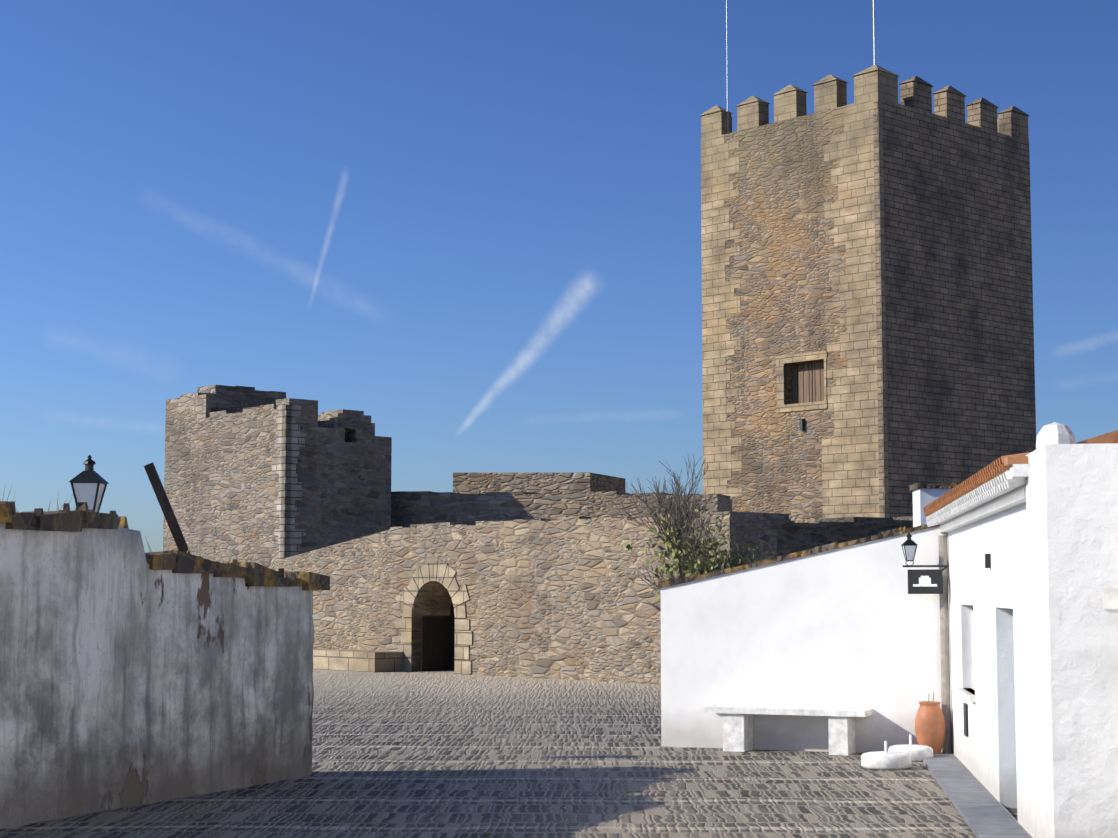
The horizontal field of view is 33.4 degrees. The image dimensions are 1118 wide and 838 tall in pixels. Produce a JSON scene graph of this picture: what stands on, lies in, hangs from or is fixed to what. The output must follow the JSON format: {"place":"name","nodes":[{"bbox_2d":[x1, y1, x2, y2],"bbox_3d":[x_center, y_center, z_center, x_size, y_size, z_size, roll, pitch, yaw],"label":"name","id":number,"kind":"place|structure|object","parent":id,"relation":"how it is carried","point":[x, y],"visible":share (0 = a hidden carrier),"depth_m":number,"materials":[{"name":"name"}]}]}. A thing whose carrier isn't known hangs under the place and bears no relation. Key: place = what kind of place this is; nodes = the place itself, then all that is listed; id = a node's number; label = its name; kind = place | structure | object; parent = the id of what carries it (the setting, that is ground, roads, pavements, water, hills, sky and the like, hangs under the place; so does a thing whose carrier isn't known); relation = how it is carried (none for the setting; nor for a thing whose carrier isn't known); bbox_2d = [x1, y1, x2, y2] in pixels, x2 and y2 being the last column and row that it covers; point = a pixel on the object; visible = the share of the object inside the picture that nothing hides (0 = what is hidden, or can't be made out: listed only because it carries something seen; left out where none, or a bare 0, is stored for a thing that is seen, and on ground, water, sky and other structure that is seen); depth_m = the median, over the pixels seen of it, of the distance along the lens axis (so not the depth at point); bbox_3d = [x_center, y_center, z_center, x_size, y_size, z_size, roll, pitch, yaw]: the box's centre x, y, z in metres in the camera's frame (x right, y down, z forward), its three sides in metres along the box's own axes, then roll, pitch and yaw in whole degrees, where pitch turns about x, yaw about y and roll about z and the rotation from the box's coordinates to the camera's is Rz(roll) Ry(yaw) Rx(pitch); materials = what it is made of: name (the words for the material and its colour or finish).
{"place":"outdoors","nodes":[
{"label":"outdoors","id":0,"kind":"place"},
{"bbox_2d":[422,616,449,670],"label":"door","id":1,"kind":"structure","parent":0,"point":[435,643],"depth_m":47.97,"materials":[{"name":"brown wood"}]},
{"bbox_2d":[0,669,1017,837],"bbox_3d":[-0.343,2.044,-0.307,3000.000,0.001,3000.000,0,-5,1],"label":"ground","id":2,"kind":"structure","parent":0,"point":[431,754],"depth_m":19.88,"materials":[{"name":"grey stone"}]},
{"bbox_2d":[69,455,108,511],"bbox_3d":[-5.676,2.466,22.351,0.389,4.092,0.389,0,-5,1],"label":"lantern frame","id":3,"kind":"object","parent":2,"relation":"on","point":[89,474],"visible":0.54,"depth_m":22.40,"materials":[{"name":"black metal"}]},
{"bbox_2d":[73,483,104,511],"bbox_3d":[-5.676,0.967,22.489,0.322,0.399,0.322,0,-5,1],"label":"lantern glass","id":4,"kind":"object","parent":3,"relation":"in","point":[87,492],"visible":0.58,"depth_m":22.36,"materials":[{"name":"white glass"}]},
{"bbox_2d":[0,523,313,828],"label":"wall","id":5,"kind":"structure","parent":2,"relation":"on","point":[129,677],"depth_m":17.96,"materials":[{"name":"white paint"}]},
{"bbox_2d":[0,501,329,589],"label":"wall caps","id":6,"kind":"object","parent":5,"relation":"on","point":[78,519],"depth_m":18.43,"materials":[{"name":"brown stone"}]},
{"bbox_2d":[0,484,294,574],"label":"grass","id":7,"kind":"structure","parent":6,"relation":"on","point":[159,541],"depth_m":18.88,"materials":[{"name":"beige plant"}]},
{"bbox_2d":[144,462,190,553],"bbox_3d":[-5.089,2.313,26.246,1.616,3.372,0.114,3,-6,-29],"label":"plank","id":8,"kind":"object","parent":2,"relation":"on","point":[166,507],"visible":0.36,"depth_m":26.09,"materials":[{"name":"brown wood"}]},
{"bbox_2d":[163,385,391,568],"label":"ruined tower","id":9,"kind":"structure","parent":2,"relation":"on","point":[265,478],"depth_m":56.85,"materials":[{"name":"grey stone"}]},
{"bbox_2d":[273,516,790,684],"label":"gate wall","id":10,"kind":"structure","parent":2,"relation":"on","point":[551,601],"depth_m":44.33,"materials":[{"name":"beige stone"}]},
{"bbox_2d":[313,511,788,673],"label":"trim","id":11,"kind":"structure","parent":10,"relation":"attached to","point":[439,571],"depth_m":47.18,"materials":[{"name":"beige stone"}]},
{"bbox_2d":[391,472,731,526],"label":"wall","id":12,"kind":"structure","parent":10,"relation":"on","point":[472,497],"depth_m":58.14,"materials":[{"name":"grey stone"}]},
{"bbox_2d":[610,456,778,609],"bbox_3d":[2.436,2.846,32.970,3.047,4.517,3.590,0,-5,1],"label":"bush","id":13,"kind":"object","parent":2,"relation":"on","point":[678,519],"depth_m":33.04,"materials":[{"name":"green plant"}]},
{"bbox_2d":[724,106,846,522],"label":"wall","id":14,"kind":"structure","parent":2,"relation":"on","point":[786,263],"depth_m":65.50,"materials":[{"name":"brown stone"}]},
{"bbox_2d":[658,524,951,754],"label":"bench wall","id":15,"kind":"structure","parent":2,"relation":"on","point":[832,648],"depth_m":24.07,"materials":[{"name":"white paint"}]},
{"bbox_2d":[901,532,916,564],"bbox_3d":[4.403,1.639,23.418,0.189,0.436,0.189,0,-5,1],"label":"lantern frame","id":16,"kind":"object","parent":15,"relation":"on","point":[908,542],"visible":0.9,"depth_m":23.36,"materials":[{"name":"black metal"}]},
{"bbox_2d":[902,546,915,559],"bbox_3d":[4.403,1.683,23.414,0.156,0.193,0.156,0,-5,1],"label":"lantern glass","id":17,"kind":"object","parent":16,"relation":"in","point":[910,551],"visible":0.67,"depth_m":23.36,"materials":[{"name":"white glass"}]},
{"bbox_2d":[717,516,912,555],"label":"dark wall","id":18,"kind":"structure","parent":2,"relation":"on","point":[792,537],"depth_m":41.41,"materials":[{"name":"stone"}]},
{"bbox_2d":[699,0,1035,518],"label":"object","id":19,"kind":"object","parent":2,"relation":"on","point":[929,213],"visible":0.69,"depth_m":64.74,"materials":[{"name":"beige stone"}]},
{"bbox_2d":[861,735,932,769],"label":"umbrella bases","id":20,"kind":"object","parent":2,"relation":"on","point":[899,757],"visible":0.96,"depth_m":21.61,"materials":[{"name":"white paint"}]},
{"bbox_2d":[915,694,945,753],"bbox_3d":[4.612,3.798,23.165,0.380,0.800,0.380,0,-5,1],"label":"pot","id":21,"kind":"object","parent":2,"relation":"on","point":[930,727],"visible":0.9,"depth_m":23.03,"materials":[{"name":"ceramic"}]},
{"bbox_2d":[923,422,1117,837],"bbox_3d":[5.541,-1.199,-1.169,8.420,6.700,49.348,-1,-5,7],"label":"white house","id":22,"kind":"structure","parent":2,"relation":"on","point":[1061,483],"depth_m":13.21,"materials":[{"name":"white paint"}]},
{"bbox_2d":[909,483,960,526],"bbox_3d":[5.331,1.700,26.337,0.620,1.561,0.680,0,-5,1],"label":"chimney","id":23,"kind":"object","parent":22,"relation":"on","point":[925,494],"visible":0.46,"depth_m":26.10,"materials":[{"name":"white paint"}]},
{"bbox_2d":[0,0,1117,552],"label":"sky","id":24,"kind":"structure","parent":0,"point":[470,228],"materials":[{"name":"blue"}]},
{"bbox_2d":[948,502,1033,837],"bbox_3d":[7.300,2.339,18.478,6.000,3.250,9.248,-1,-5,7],"label":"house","id":25,"kind":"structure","parent":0,"point":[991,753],"depth_m":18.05,"materials":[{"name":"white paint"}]}
]}

